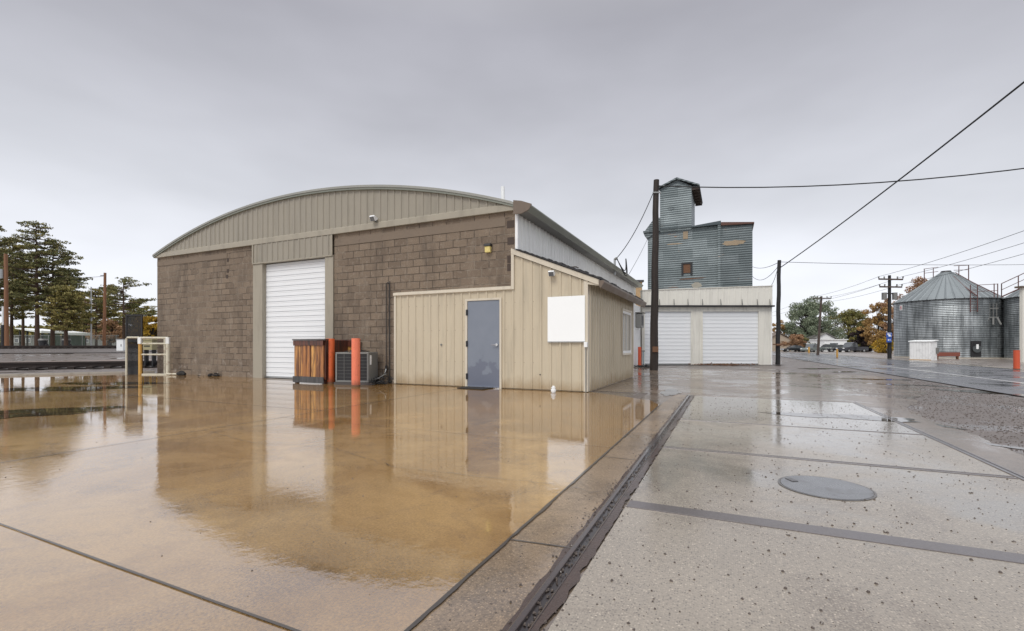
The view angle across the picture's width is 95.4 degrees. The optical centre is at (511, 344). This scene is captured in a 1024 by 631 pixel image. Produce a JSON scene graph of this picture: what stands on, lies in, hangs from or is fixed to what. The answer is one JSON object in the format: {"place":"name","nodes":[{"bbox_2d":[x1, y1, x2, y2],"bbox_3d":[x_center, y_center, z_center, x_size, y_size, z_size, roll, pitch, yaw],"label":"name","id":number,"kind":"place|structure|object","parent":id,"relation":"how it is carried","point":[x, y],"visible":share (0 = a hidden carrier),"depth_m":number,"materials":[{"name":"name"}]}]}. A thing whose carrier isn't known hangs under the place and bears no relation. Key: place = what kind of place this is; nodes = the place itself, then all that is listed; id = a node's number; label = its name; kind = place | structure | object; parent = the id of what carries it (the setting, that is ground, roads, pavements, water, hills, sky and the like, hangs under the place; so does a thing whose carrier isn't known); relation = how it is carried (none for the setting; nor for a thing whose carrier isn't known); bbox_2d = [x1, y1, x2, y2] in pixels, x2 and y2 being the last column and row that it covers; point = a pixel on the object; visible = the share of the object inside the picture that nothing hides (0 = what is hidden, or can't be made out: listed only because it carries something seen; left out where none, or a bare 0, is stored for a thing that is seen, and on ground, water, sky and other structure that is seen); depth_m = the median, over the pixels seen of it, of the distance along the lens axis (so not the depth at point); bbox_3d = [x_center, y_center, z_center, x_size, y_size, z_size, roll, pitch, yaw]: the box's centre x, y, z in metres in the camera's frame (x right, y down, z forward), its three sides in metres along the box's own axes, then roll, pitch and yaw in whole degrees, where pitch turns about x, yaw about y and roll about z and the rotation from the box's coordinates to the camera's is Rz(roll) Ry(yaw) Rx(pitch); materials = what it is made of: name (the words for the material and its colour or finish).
{"place":"outdoors","nodes":[
{"label":"outdoors","id":0,"kind":"place"},
{"bbox_2d":[21,359,156,361],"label":"path","id":1,"kind":"structure","parent":0,"point":[80,360],"depth_m":27.56,"materials":[{"name":"concrete"}]},
{"bbox_2d":[0,348,1023,454],"bbox_3d":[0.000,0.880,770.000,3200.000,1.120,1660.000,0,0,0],"label":"ground","id":2,"kind":"structure","parent":0,"point":[790,365],"depth_m":9.80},
{"bbox_2d":[0,254,8,345],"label":"utility pole","id":3,"kind":"object","parent":2,"relation":"on","point":[5,319],"visible":0.84,"depth_m":47.86,"materials":[{"name":"wood"}]},
{"bbox_2d":[0,226,32,310],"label":"pine tree","id":4,"kind":"object","parent":2,"relation":"on","point":[4,242],"visible":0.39,"depth_m":55.10,"materials":[{"name":"green plant"}]},
{"bbox_2d":[0,322,121,345],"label":"woods","id":5,"kind":"object","parent":2,"relation":"on","point":[16,331],"visible":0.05,"depth_m":120.54,"materials":[{"name":"green plant"}]},
{"bbox_2d":[0,371,154,375],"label":"kerb","id":6,"kind":"structure","parent":2,"relation":"on","point":[29,374],"depth_m":15.95,"materials":[{"name":"concrete"}]},
{"bbox_2d":[0,348,156,352],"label":"ballast","id":7,"kind":"structure","parent":2,"relation":"on","point":[57,350],"depth_m":40.09,"materials":[{"name":"grey gravel"}]},
{"bbox_2d":[0,345,137,348],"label":"railway track","id":8,"kind":"structure","parent":7,"relation":"on","point":[64,347],"depth_m":44.41,"materials":[{"name":"metal"}]},
{"bbox_2d":[116,339,124,350],"bbox_3d":[-33.545,0.003,40.000,0.620,1.043,0.460,0,0,0],"label":"white cabinet","id":9,"kind":"object","parent":7,"relation":"on","point":[120,344],"visible":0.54,"depth_m":39.80,"materials":[{"name":"metal"}]},
{"bbox_2d":[7,366,151,368],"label":"ballast","id":10,"kind":"structure","parent":2,"relation":"on","point":[80,367],"depth_m":20.20,"materials":[{"name":"gravel"}]},
{"bbox_2d":[0,361,156,369],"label":"railway track","id":11,"kind":"structure","parent":10,"relation":"on","point":[53,365],"depth_m":19.93,"materials":[{"name":"metal"}]},
{"bbox_2d":[100,273,106,344],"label":"utility pole","id":12,"kind":"object","parent":2,"relation":"on","point":[104,312],"visible":0.84,"depth_m":53.88,"materials":[{"name":"brown wood"}]},
{"bbox_2d":[143,339,156,367],"bbox_3d":[-16.312,0.410,21.000,0.520,1.320,0.440,0,0,0],"label":"yellow machine","id":13,"kind":"object","parent":2,"relation":"on","point":[148,347],"visible":0.64,"depth_m":20.90,"materials":[{"name":"paint"}]},
{"bbox_2d":[0,373,658,630],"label":"concrete yard","id":14,"kind":"structure","parent":2,"relation":"on","point":[415,546],"depth_m":3.19,"materials":[{"name":"beige concrete"}]},
{"bbox_2d":[0,412,87,418],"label":"puddle","id":15,"kind":"object","parent":14,"relation":"on","point":[2,416],"visible":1,"depth_m":6.76,"materials":[{"name":"liquid"}]},
{"bbox_2d":[0,406,126,413],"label":"puddle","id":16,"kind":"object","parent":14,"relation":"on","point":[68,409],"visible":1,"depth_m":7.28,"materials":[{"name":"liquid"}]},
{"bbox_2d":[0,386,152,391],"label":"puddle","id":17,"kind":"object","parent":14,"relation":"on","point":[89,388],"visible":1,"depth_m":10.80,"materials":[{"name":"liquid"}]},
{"bbox_2d":[62,382,166,384],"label":"puddle","id":18,"kind":"object","parent":14,"relation":"on","point":[108,383],"visible":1,"depth_m":12.20,"materials":[{"name":"liquid"}]},
{"bbox_2d":[125,314,142,374],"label":"gate","id":19,"kind":"structure","parent":14,"relation":"on","point":[132,370],"depth_m":15.94,"materials":[{"name":"black metal"}]},
{"bbox_2d":[125,337,169,374],"bbox_3d":[-12.364,0.366,16.044,1.511,1.308,0.612,0,0,0],"label":"pipe railing","id":20,"kind":"object","parent":14,"relation":"on","point":[166,343],"visible":0.91,"depth_m":15.77,"materials":[{"name":"beige metal"}]},
{"bbox_2d":[0,523,300,630],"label":"slab joint","id":21,"kind":"object","parent":14,"relation":"on","point":[206,598],"visible":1,"depth_m":1.96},
{"bbox_2d":[292,339,360,383],"bbox_3d":[-4.986,0.431,12.522,1.534,1.178,0.920,0,0,25],"label":"wooden screen","id":22,"kind":"object","parent":14,"relation":"on","point":[311,360],"visible":0.78,"depth_m":12.21,"materials":[{"name":"brown wood"}]},
{"bbox_2d":[327,339,334,383],"bbox_3d":[-4.771,0.436,12.223,0.230,1.209,0.230,0,0,0],"label":"bollard","id":23,"kind":"object","parent":14,"relation":"on","point":[331,380],"visible":0.77,"depth_m":12.14,"materials":[{"name":"orange metal"}]},
{"bbox_2d":[351,338,359,386],"bbox_3d":[-3.799,0.438,11.325,0.213,1.204,0.213,0,0,0],"label":"bollard","id":24,"kind":"object","parent":14,"relation":"on","point":[355,362],"visible":0.88,"depth_m":11.24,"materials":[{"name":"orange metal"}]},
{"bbox_2d":[334,350,378,384],"bbox_3d":[-3.989,0.568,12.132,1.040,0.888,0.641,0,0,9],"label":"ac condenser","id":25,"kind":"object","parent":14,"relation":"on","point":[368,366],"visible":0.64,"depth_m":11.90,"materials":[{"name":"black metal"}]},
{"bbox_2d":[152,185,642,383],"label":"warehouse","id":26,"kind":"structure","parent":2,"relation":"on","point":[253,290],"depth_m":13.44,"materials":[{"name":"paint"}]},
{"bbox_2d":[266,259,324,378],"bbox_3d":[-6.418,-0.743,13.848,2.598,3.486,0.048,0,0,25],"label":"roll door","id":27,"kind":"structure","parent":26,"relation":"in","point":[295,291],"depth_m":13.94,"materials":[{"name":"metal"}]},
{"bbox_2d":[375,281,389,382],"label":"conduit pipes","id":28,"kind":"object","parent":26,"relation":"attached to","point":[386,334],"visible":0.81,"depth_m":12.20,"materials":[{"name":"black metal"}]},
{"bbox_2d":[614,257,627,275],"bbox_3d":[4.432,-3.201,19.014,0.561,0.824,0.114,0,0,25],"label":"service mast","id":29,"kind":"object","parent":26,"relation":"attached to","point":[622,269],"visible":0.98,"depth_m":18.98,"materials":[{"name":"metal"}]},
{"bbox_2d":[393,249,646,391],"bbox_3d":[0.613,-0.598,13.501,5.535,3.236,5.730,0,0,25],"label":"lean to","id":30,"kind":"object","parent":2,"relation":"on","point":[495,337],"visible":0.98,"depth_m":10.96,"materials":[{"name":"beige metal"}]},
{"bbox_2d":[466,300,498,387],"bbox_3d":[-0.698,-0.031,11.015,0.891,2.041,0.103,0,0,25],"label":"door","id":31,"kind":"structure","parent":30,"relation":"in","point":[482,343],"depth_m":11.01,"materials":[{"name":"metal"}]},
{"bbox_2d":[548,295,584,341],"bbox_3d":[1.174,-0.560,10.125,0.846,1.002,0.031,0,0,25],"label":"blank sign board","id":32,"kind":"object","parent":30,"relation":"attached to","point":[566,318],"visible":1,"depth_m":10.11,"materials":[{"name":"metal"}]},
{"bbox_2d":[623,311,630,352],"bbox_3d":[3.360,-0.370,13.700,0.055,1.210,1.341,0,0,25],"label":"window frame","id":33,"kind":"structure","parent":30,"relation":"in","point":[624,312],"depth_m":13.73,"materials":[{"name":"white paint"}]},
{"bbox_2d":[634,304,640,365],"bbox_3d":[4.468,-0.470,19.707,0.364,2.980,9.350,0,0,25],"label":"white annex","id":34,"kind":"object","parent":2,"relation":"on","point":[637,336],"visible":0.14,"depth_m":22.82,"materials":[{"name":"paint"}]},
{"bbox_2d":[635,312,645,328],"bbox_3d":[6.299,-1.186,22.811,0.360,0.810,0.850,0,0,25],"label":"window air conditioner","id":35,"kind":"object","parent":34,"relation":"attached to","point":[639,319],"depth_m":22.50,"materials":[{"name":"grey metal"}]},
{"bbox_2d":[643,177,753,289],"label":"grain elevator","id":36,"kind":"object","parent":2,"relation":"on","point":[710,254],"visible":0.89,"depth_m":40.25,"materials":[{"name":"grey metal"}]},
{"bbox_2d":[681,262,691,274],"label":"window","id":37,"kind":"structure","parent":36,"relation":"in","point":[686,267],"depth_m":40.41,"materials":[{"name":"black metal"}]},
{"bbox_2d":[640,285,774,364],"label":"double garage","id":38,"kind":"structure","parent":2,"relation":"on","point":[720,325],"depth_m":23.96,"materials":[{"name":"beige metal"}]},
{"bbox_2d":[645,311,690,363],"bbox_3d":[8.002,-0.370,23.964,2.390,2.721,0.048,0,0,0],"label":"roll door","id":39,"kind":"structure","parent":38,"relation":"in","point":[674,327],"depth_m":23.96,"materials":[{"name":"metal"}]},
{"bbox_2d":[703,311,757,363],"bbox_3d":[11.225,-0.370,23.964,2.868,2.721,0.048,0,0,0],"label":"roll door","id":40,"kind":"structure","parent":38,"relation":"in","point":[730,337],"depth_m":23.96,"materials":[{"name":"metal"}]},
{"bbox_2d":[773,260,783,364],"bbox_3d":[13.795,-1.647,24.190,0.560,5.542,0.328,0,0,0],"label":"utility pole","id":41,"kind":"object","parent":2,"relation":"on","point":[778,325],"visible":0.97,"depth_m":24.17,"materials":[{"name":"brown wood"}]},
{"bbox_2d":[781,81,1023,266],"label":"overhead cable","id":42,"kind":"object","parent":41,"relation":"attached to","point":[995,104],"visible":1,"depth_m":13.50,"materials":[{"name":"black rubber"}]},
{"bbox_2d":[772,333,790,350],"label":"beige house","id":43,"kind":"structure","parent":2,"relation":"on","point":[783,337],"depth_m":118.00,"materials":[{"name":"paint"}]},
{"bbox_2d":[780,334,806,351],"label":"russet hedge","id":44,"kind":"object","parent":2,"relation":"on","point":[796,339],"visible":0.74,"depth_m":99.21,"materials":[{"name":"brown plant"}]},
{"bbox_2d":[781,295,847,344],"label":"willow tree","id":45,"kind":"object","parent":2,"relation":"on","point":[808,311],"visible":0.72,"depth_m":121.98,"materials":[{"name":"green plant"}]},
{"bbox_2d":[806,332,836,338],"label":"white house","id":46,"kind":"structure","parent":2,"relation":"on","point":[825,335],"depth_m":118.00,"materials":[{"name":"paint"}]},
{"bbox_2d":[813,296,831,354],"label":"power pole","id":47,"kind":"object","parent":2,"relation":"on","point":[819,331],"visible":0.92,"depth_m":47.41,"materials":[{"name":"brown wood"}]},
{"bbox_2d":[806,339,847,350],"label":"white house","id":48,"kind":"structure","parent":2,"relation":"on","point":[832,341],"depth_m":108.00,"materials":[{"name":"paint"}]},
{"bbox_2d":[828,309,872,343],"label":"olive tree","id":49,"kind":"object","parent":2,"relation":"on","point":[849,318],"visible":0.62,"depth_m":126.58,"materials":[{"name":"green plant"}]},
{"bbox_2d":[850,330,872,351],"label":"purple shrub","id":50,"kind":"object","parent":2,"relation":"on","point":[861,341],"visible":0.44,"depth_m":96.63,"materials":[{"name":"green plant"}]},
{"bbox_2d":[856,301,893,351],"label":"autumn tree","id":51,"kind":"object","parent":2,"relation":"on","point":[879,331],"visible":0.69,"depth_m":91.81,"materials":[{"name":"brown plant"}]},
{"bbox_2d":[871,337,893,352],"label":"yellow shrub","id":52,"kind":"object","parent":2,"relation":"on","point":[882,348],"visible":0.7,"depth_m":61.78,"materials":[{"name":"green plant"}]},
{"bbox_2d":[880,298,893,344],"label":"autumn tree","id":53,"kind":"object","parent":2,"relation":"on","point":[885,324],"visible":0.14,"depth_m":84.99,"materials":[{"name":"brown plant"}]},
{"bbox_2d":[941,389,1011,394],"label":"puddle","id":54,"kind":"object","parent":2,"relation":"on","point":[982,391],"visible":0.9,"depth_m":10.15,"materials":[{"name":"liquid"}]},
{"bbox_2d":[0,0,1023,336],"label":"sky","id":55,"kind":"structure","parent":0,"point":[127,127],"materials":[{"name":"grey"}]},
{"bbox_2d":[674,364,778,365],"bbox_3d":[10.257,1.008,23.380,7.369,0.001,2.031,0,0,-8],"label":"garage apron","id":56,"kind":"object","parent":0,"point":[728,365],"visible":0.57,"depth_m":22.92,"materials":[{"name":"concrete"}]},
{"bbox_2d":[511,367,1023,630],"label":"driveway","id":57,"kind":"structure","parent":0,"point":[750,384],"depth_m":11.14,"materials":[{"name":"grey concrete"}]},
{"bbox_2d":[5,377,1023,630],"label":"gravel bits","id":58,"kind":"object","parent":57,"relation":"on","point":[797,473],"visible":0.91,"depth_m":4.23,"materials":[{"name":"gravel"}]},
{"bbox_2d":[409,395,686,630],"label":"rail margin","id":59,"kind":"object","parent":57,"relation":"on","point":[505,569],"visible":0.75,"depth_m":2.29,"materials":[{"name":"beige concrete"}]},
{"bbox_2d":[404,405,659,630],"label":"slab joint","id":60,"kind":"object","parent":59,"relation":"on","point":[437,603],"visible":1,"depth_m":2.25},
{"bbox_2d":[502,395,693,630],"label":"scale rail","id":61,"kind":"object","parent":57,"relation":"on","point":[554,601],"visible":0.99,"depth_m":2.27,"materials":[{"name":"metal"}]},
{"bbox_2d":[650,179,660,370],"bbox_3d":[5.739,-2.758,18.703,0.410,7.765,0.364,0,0,0],"label":"utility pole","id":62,"kind":"object","parent":57,"relation":"on","point":[654,301],"visible":0.97,"depth_m":18.61,"materials":[{"name":"wood"}]},
{"bbox_2d":[659,168,1023,187],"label":"overhead cable","id":63,"kind":"object","parent":62,"relation":"attached to","point":[845,184],"visible":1,"depth_m":17.29,"materials":[{"name":"black rubber"}]},
{"bbox_2d":[660,388,681,395],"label":"puddle","id":64,"kind":"object","parent":57,"relation":"on","point":[668,391],"visible":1,"depth_m":9.91,"materials":[{"name":"liquid"}]},
{"bbox_2d":[548,396,1023,630],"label":"scale deck","id":65,"kind":"structure","parent":57,"relation":"on","point":[902,569],"depth_m":2.42,"materials":[{"name":"concrete"}]},
{"bbox_2d":[680,419,921,434],"bbox_3d":[3.444,1.017,5.768,2.562,0.026,0.042,0,0,25],"label":"scale cross strip","id":66,"kind":"object","parent":65,"relation":"on","point":[804,427],"visible":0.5,"depth_m":5.67,"materials":[{"name":"metal"}]},
{"bbox_2d":[626,500,1023,563],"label":"scale cross strip","id":67,"kind":"object","parent":65,"relation":"on","point":[920,544],"visible":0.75,"depth_m":2.48,"materials":[{"name":"metal"}]},
{"bbox_2d":[778,475,876,500],"bbox_3d":[2.216,1.008,3.295,0.582,0.020,0.582,0,0,25],"label":"manhole cover","id":68,"kind":"object","parent":65,"relation":"on","point":[825,487],"visible":0.96,"depth_m":3.26,"materials":[{"name":"grey metal"}]},
{"bbox_2d":[663,446,1017,478],"bbox_3d":[2.660,1.017,4.070,2.562,0.026,0.080,0,0,25],"label":"scale cross strip","id":69,"kind":"object","parent":65,"relation":"on","point":[933,470],"visible":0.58,"depth_m":3.95,"materials":[{"name":"metal"}]},
{"bbox_2d":[763,412,918,421],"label":"puddle","id":70,"kind":"object","parent":65,"relation":"on","point":[866,417],"visible":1,"depth_m":6.55,"materials":[{"name":"liquid"}]},
{"bbox_2d":[852,402,1023,480],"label":"scale rail","id":71,"kind":"object","parent":57,"relation":"on","point":[1005,470],"visible":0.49,"depth_m":4.53,"materials":[{"name":"metal"}]},
{"bbox_2d":[855,401,1023,475],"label":"kerb band","id":72,"kind":"object","parent":57,"relation":"on","point":[1006,459],"visible":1,"depth_m":4.93,"materials":[{"name":"grey concrete"}]},
{"bbox_2d":[772,351,893,353],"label":"parking lot","id":73,"kind":"structure","parent":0,"point":[833,352],"depth_m":80.33,"materials":[{"name":"asphalt"}]},
{"bbox_2d":[780,345,802,351],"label":"parked car","id":74,"kind":"object","parent":73,"relation":"on","point":[793,347],"visible":0.73,"depth_m":97.31,"materials":[{"name":"paint"}]},
{"bbox_2d":[800,344,824,351],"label":"parked pickup","id":75,"kind":"object","parent":73,"relation":"on","point":[813,347],"visible":0.85,"depth_m":93.31,"materials":[{"name":"paint"}]},
{"bbox_2d":[836,342,867,351],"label":"parked pickup","id":76,"kind":"object","parent":73,"relation":"on","point":[850,346],"visible":0.94,"depth_m":87.20,"materials":[{"name":"paint"}]},
{"bbox_2d":[880,276,927,328],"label":"autumn tree","id":77,"kind":"object","parent":73,"relation":"on","point":[917,284],"visible":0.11,"depth_m":74.90,"materials":[{"name":"orange plant"}]},
{"bbox_2d":[772,352,1023,395],"bbox_3d":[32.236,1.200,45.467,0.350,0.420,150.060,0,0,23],"label":"pavement","id":78,"kind":"structure","parent":0,"point":[932,362],"depth_m":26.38,"materials":[{"name":"grey asphalt"}]},
{"bbox_2d":[1013,350,1019,369],"bbox_3d":[20.824,0.626,19.208,0.209,0.828,0.209,0,0,0],"label":"bollard","id":79,"kind":"object","parent":78,"relation":"on","point":[1016,359],"visible":0.8,"depth_m":19.14,"materials":[{"name":"orange metal"}]},
{"bbox_2d":[822,353,1023,368],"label":"gravel apron","id":80,"kind":"object","parent":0,"point":[1006,363],"visible":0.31,"depth_m":30.33,"materials":[{"name":"grey gravel"}]},
{"bbox_2d":[878,275,903,358],"bbox_3d":[27.250,-1.955,33.539,1.897,6.150,0.434,0,0,0],"label":"power pole","id":81,"kind":"object","parent":80,"relation":"on","point":[889,325],"visible":0.96,"depth_m":33.50,"materials":[{"name":"brown wood"}]},
{"bbox_2d":[908,340,938,359],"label":"white pump house","id":82,"kind":"structure","parent":80,"relation":"on","point":[924,349],"depth_m":31.11,"materials":[{"name":"paint"}]},
{"bbox_2d":[892,265,1004,358],"bbox_3d":[34.776,-2.532,37.102,6.915,7.503,7.320,0,0,0],"label":"grain bin","id":83,"kind":"object","parent":80,"relation":"on","point":[956,312],"visible":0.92,"depth_m":34.91,"materials":[{"name":"silver metal"}]},
{"bbox_2d":[970,341,980,356],"bbox_3d":[34.018,0.282,34.136,0.620,1.150,0.100,0,0,13],"label":"access door","id":84,"kind":"structure","parent":83,"relation":"in","point":[972,343],"depth_m":34.12,"materials":[{"name":"black metal"}]},
{"bbox_2d":[937,352,959,358],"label":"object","id":85,"kind":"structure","parent":80,"relation":"on","point":[957,354],"depth_m":33.06,"materials":[{"name":"wood"}]},
{"bbox_2d":[1001,289,1019,358],"bbox_3d":[38.463,-2.307,31.947,6.915,7.054,6.915,0,0,0],"label":"grain bin","id":86,"kind":"object","parent":80,"relation":"on","point":[1011,322],"visible":0.66,"depth_m":32.98,"materials":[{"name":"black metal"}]},
{"bbox_2d":[1014,286,1023,361],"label":"cream post","id":87,"kind":"object","parent":80,"relation":"on","point":[1021,323],"visible":0.94,"depth_m":26.93,"materials":[{"name":"beige metal"}]},
{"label":"park path","id":88,"kind":"structure","parent":0,"visible":0},
{"bbox_2d":[36,284,98,345],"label":"broadleaf tree","id":89,"kind":"object","parent":88,"relation":"on","point":[70,297],"visible":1,"depth_m":49.57,"materials":[{"name":"green plant"}]},
{"bbox_2d":[77,283,91,344],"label":"street lamp","id":90,"kind":"object","parent":88,"relation":"on","point":[90,311],"visible":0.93,"depth_m":51.96,"materials":[{"name":"metal"}]},
{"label":"lawn","id":91,"kind":"structure","parent":0,"visible":0},
{"bbox_2d":[0,236,39,345],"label":"pine tree","id":92,"kind":"object","parent":91,"relation":"on","point":[17,314],"visible":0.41,"depth_m":59.95,"materials":[{"name":"green plant"}]},
{"bbox_2d":[3,244,48,345],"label":"pine tree","id":93,"kind":"object","parent":91,"relation":"on","point":[23,329],"visible":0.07,"depth_m":65.88,"materials":[{"name":"green plant"}]},
{"bbox_2d":[16,335,61,345],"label":"park house","id":94,"kind":"structure","parent":91,"relation":"on","point":[17,340],"depth_m":100.00,"materials":[{"name":"grey metal"}]},
{"bbox_2d":[0,220,78,345],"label":"pine tree","id":95,"kind":"object","parent":91,"relation":"on","point":[33,262],"visible":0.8,"depth_m":54.61,"materials":[{"name":"green plant"}]},
{"bbox_2d":[15,328,63,345],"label":"park shelter","id":96,"kind":"object","parent":91,"relation":"on","point":[42,331],"visible":0.52,"depth_m":73.42,"materials":[{"name":"white metal"}]},
{"bbox_2d":[8,240,92,345],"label":"pine tree","id":97,"kind":"object","parent":91,"relation":"on","point":[63,274],"visible":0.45,"depth_m":56.76,"materials":[{"name":"green plant"}]},
{"bbox_2d":[9,335,117,345],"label":"park fence","id":98,"kind":"object","parent":91,"relation":"on","point":[63,338],"visible":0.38,"depth_m":66.00,"materials":[{"name":"metal"}]},
{"bbox_2d":[34,267,95,320],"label":"pine tree","id":99,"kind":"object","parent":91,"relation":"on","point":[85,283],"visible":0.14,"depth_m":62.51,"materials":[{"name":"green plant"}]},
{"bbox_2d":[48,331,89,345],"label":"park shelter","id":100,"kind":"object","parent":91,"relation":"on","point":[78,340],"visible":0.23,"depth_m":79.20,"materials":[{"name":"white metal"}]},
{"bbox_2d":[80,288,122,344],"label":"pine tree","id":101,"kind":"object","parent":91,"relation":"on","point":[100,312],"visible":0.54,"depth_m":79.96,"materials":[{"name":"green plant"}]},
{"bbox_2d":[87,284,121,343],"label":"pine tree","id":102,"kind":"object","parent":91,"relation":"on","point":[101,295],"visible":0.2,"depth_m":83.96,"materials":[{"name":"green plant"}]},
{"bbox_2d":[92,318,129,344],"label":"autumn tree","id":103,"kind":"object","parent":91,"relation":"on","point":[115,329],"visible":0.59,"depth_m":69.64,"materials":[{"name":"brown plant"}]},
{"bbox_2d":[88,276,156,338],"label":"pine tree","id":104,"kind":"object","parent":91,"relation":"on","point":[113,290],"visible":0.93,"depth_m":59.99,"materials":[{"name":"green plant"}]},
{"bbox_2d":[112,299,156,325],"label":"pine tree","id":105,"kind":"object","parent":91,"relation":"on","point":[147,307],"visible":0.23,"depth_m":73.49,"materials":[{"name":"green plant"}]},
{"bbox_2d":[129,316,156,344],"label":"yellow tree","id":106,"kind":"object","parent":91,"relation":"on","point":[149,330],"visible":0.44,"depth_m":57.21,"materials":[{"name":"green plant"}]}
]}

